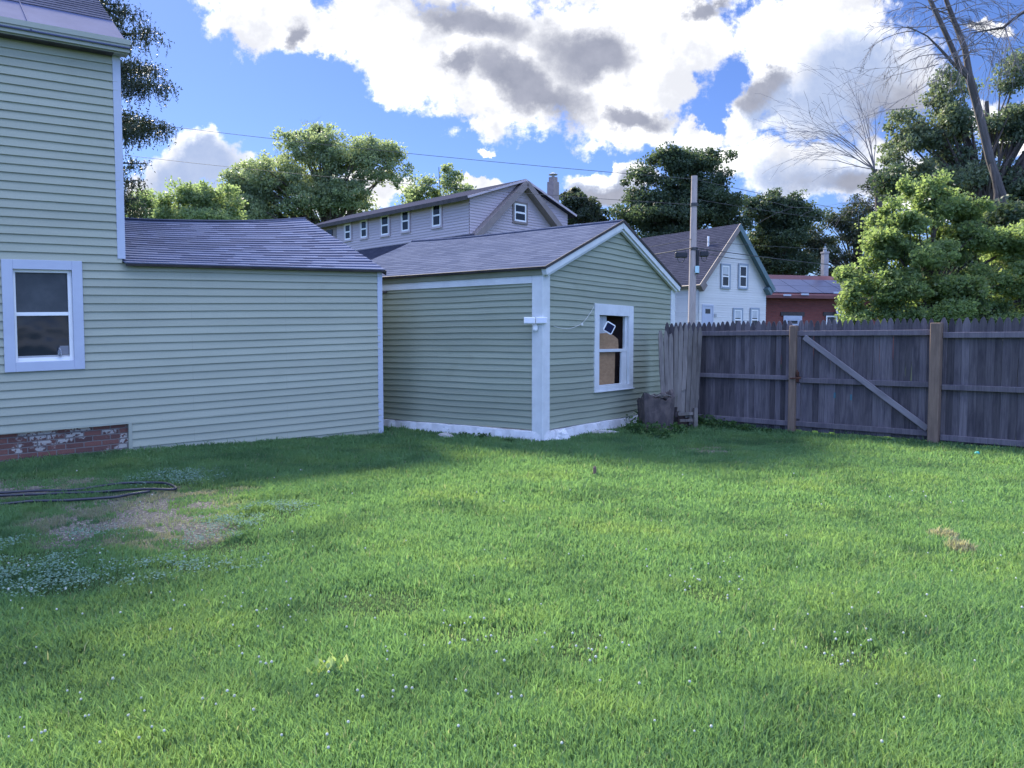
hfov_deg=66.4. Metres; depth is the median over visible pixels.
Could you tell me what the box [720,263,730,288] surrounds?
window
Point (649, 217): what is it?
leafy tree
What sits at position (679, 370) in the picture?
broken fence panel
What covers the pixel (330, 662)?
yellow weed
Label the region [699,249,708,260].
splice box
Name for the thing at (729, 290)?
white house
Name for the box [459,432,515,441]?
weed clump
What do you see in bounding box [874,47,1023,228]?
leafy tree
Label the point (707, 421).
weed clump
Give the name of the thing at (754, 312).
window
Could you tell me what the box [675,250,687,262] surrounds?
splice box
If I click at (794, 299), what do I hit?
brick house
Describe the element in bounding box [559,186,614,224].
leafy tree
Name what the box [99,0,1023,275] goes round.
sky
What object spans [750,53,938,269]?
bare tree
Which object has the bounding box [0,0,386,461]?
green house
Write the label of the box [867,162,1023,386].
leafy bush
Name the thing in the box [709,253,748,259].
overhead wire
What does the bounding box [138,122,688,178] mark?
overhead wire
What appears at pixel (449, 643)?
clover blossoms
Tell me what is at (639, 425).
weed clump
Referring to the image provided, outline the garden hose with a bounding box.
[0,481,176,504]
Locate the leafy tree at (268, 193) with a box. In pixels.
[212,120,419,223]
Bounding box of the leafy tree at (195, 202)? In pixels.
[126,175,248,219]
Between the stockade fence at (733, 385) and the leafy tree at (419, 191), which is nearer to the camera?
the stockade fence at (733, 385)
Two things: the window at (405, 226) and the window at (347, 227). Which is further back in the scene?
the window at (347, 227)
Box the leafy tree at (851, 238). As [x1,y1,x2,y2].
[798,168,906,275]
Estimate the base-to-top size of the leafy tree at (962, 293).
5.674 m
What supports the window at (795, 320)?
in the brick house at (794, 299)
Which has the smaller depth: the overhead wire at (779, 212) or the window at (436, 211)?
the overhead wire at (779, 212)
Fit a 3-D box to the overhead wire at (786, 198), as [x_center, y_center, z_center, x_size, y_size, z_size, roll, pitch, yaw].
[16.976,-7.643,34.634,22.482,0.796,0.018,-2,3,-26]
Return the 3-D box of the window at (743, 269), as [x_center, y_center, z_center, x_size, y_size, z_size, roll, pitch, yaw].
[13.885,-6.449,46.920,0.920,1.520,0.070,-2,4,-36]
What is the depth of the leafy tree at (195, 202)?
38.12 m
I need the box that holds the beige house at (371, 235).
[314,172,576,259]
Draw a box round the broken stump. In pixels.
[637,389,674,430]
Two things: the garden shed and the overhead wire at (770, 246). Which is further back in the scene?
the overhead wire at (770, 246)
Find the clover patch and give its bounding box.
[0,465,319,596]
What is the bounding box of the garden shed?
[372,219,681,441]
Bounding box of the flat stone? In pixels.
[590,430,615,433]
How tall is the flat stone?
0.112 m
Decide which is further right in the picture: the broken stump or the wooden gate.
the wooden gate
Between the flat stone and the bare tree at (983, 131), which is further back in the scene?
the bare tree at (983, 131)
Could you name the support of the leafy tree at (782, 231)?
on the ground at (142, 521)
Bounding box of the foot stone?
[438,432,453,437]
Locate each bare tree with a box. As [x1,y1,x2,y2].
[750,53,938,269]
[834,0,1023,206]
[894,0,1023,121]
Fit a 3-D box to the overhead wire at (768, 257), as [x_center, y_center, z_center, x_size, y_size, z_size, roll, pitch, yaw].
[14.793,-5.822,37.162,21.714,0.557,0.034,-3,4,-44]
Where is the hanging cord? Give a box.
[554,307,593,328]
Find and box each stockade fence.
[665,320,797,432]
[927,316,1023,448]
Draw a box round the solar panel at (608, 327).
[603,321,614,334]
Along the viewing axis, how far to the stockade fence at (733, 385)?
13.56 m
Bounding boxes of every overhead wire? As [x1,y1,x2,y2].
[127,155,689,204]
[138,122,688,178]
[655,248,691,254]
[697,199,859,222]
[697,248,870,268]
[699,180,950,225]
[699,241,841,249]
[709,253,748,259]
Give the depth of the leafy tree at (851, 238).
68.84 m
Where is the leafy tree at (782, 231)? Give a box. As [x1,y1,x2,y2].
[740,187,832,275]
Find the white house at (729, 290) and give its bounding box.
[641,224,775,327]
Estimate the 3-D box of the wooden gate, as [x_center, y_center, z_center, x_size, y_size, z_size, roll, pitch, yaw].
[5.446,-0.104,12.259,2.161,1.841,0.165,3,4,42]
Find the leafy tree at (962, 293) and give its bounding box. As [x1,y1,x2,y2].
[832,169,1023,352]
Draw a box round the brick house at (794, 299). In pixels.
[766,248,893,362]
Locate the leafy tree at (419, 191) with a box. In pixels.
[394,163,476,204]
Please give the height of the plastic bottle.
0.120 m
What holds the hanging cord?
attached to the garden shed
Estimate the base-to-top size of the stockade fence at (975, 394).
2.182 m
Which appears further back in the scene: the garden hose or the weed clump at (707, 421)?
the weed clump at (707, 421)
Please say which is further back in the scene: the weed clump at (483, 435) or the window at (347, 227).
the window at (347, 227)
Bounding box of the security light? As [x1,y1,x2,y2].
[524,317,546,331]
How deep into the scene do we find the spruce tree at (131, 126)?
23.82 m
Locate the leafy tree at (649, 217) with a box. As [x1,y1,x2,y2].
[600,141,755,237]
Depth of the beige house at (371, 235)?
46.82 m
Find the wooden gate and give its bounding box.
[790,318,933,439]
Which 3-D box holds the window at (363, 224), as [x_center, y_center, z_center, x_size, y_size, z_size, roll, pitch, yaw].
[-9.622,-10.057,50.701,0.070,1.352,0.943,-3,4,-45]
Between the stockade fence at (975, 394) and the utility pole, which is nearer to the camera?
the stockade fence at (975, 394)
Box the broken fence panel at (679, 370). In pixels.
[658,324,701,427]
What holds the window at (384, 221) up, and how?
in the beige house at (371, 235)
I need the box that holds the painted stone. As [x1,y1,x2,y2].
[554,428,569,440]
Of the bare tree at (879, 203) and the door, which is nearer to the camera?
the bare tree at (879, 203)
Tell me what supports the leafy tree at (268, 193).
on the ground at (142, 521)
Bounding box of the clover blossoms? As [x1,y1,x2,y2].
[7,469,1023,748]
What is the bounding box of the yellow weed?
[307,652,348,676]
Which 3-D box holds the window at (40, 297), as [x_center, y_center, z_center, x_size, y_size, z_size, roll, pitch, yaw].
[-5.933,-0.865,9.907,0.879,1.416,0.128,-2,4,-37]
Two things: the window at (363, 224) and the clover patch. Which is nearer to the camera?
the clover patch
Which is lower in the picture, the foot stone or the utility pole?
the foot stone
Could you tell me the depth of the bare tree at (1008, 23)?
21.62 m
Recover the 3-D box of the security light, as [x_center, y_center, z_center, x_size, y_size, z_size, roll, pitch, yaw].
[0.354,-0.900,11.826,0.350,0.220,0.148,0,3,0]
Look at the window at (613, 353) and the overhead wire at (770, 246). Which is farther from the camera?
the overhead wire at (770, 246)
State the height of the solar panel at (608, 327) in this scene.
0.228 m
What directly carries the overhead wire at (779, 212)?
attached to the utility pole
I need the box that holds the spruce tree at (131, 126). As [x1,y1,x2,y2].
[72,0,182,345]
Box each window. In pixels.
[1,259,84,372]
[343,222,351,241]
[359,219,367,239]
[379,215,389,237]
[400,211,410,233]
[431,205,441,228]
[513,201,527,224]
[593,303,634,392]
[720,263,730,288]
[733,308,742,324]
[738,263,748,289]
[750,308,759,327]
[783,316,801,325]
[826,316,836,323]
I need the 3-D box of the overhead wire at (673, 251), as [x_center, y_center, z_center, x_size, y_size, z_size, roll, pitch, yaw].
[5.250,-5.026,30.697,3.801,0.403,0.038,2,4,34]
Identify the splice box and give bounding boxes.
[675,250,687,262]
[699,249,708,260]
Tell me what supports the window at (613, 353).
in the garden shed
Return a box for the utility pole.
[688,175,698,325]
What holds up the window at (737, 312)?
in the white house at (729, 290)
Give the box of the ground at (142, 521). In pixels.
[0,361,1019,767]
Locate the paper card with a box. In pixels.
[60,346,68,353]
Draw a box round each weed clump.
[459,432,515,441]
[621,409,688,438]
[698,414,773,432]
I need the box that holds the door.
[702,304,713,325]
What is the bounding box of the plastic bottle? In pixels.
[58,347,61,356]
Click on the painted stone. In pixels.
(560, 434)
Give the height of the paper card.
0.113 m
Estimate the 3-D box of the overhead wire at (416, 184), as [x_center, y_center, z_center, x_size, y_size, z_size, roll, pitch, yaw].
[-14.286,-10.512,35.480,44.067,6.794,0.017,1,3,16]
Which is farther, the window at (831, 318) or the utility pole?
the window at (831, 318)
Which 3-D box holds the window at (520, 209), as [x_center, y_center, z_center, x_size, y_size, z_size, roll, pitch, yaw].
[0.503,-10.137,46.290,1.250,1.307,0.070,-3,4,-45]

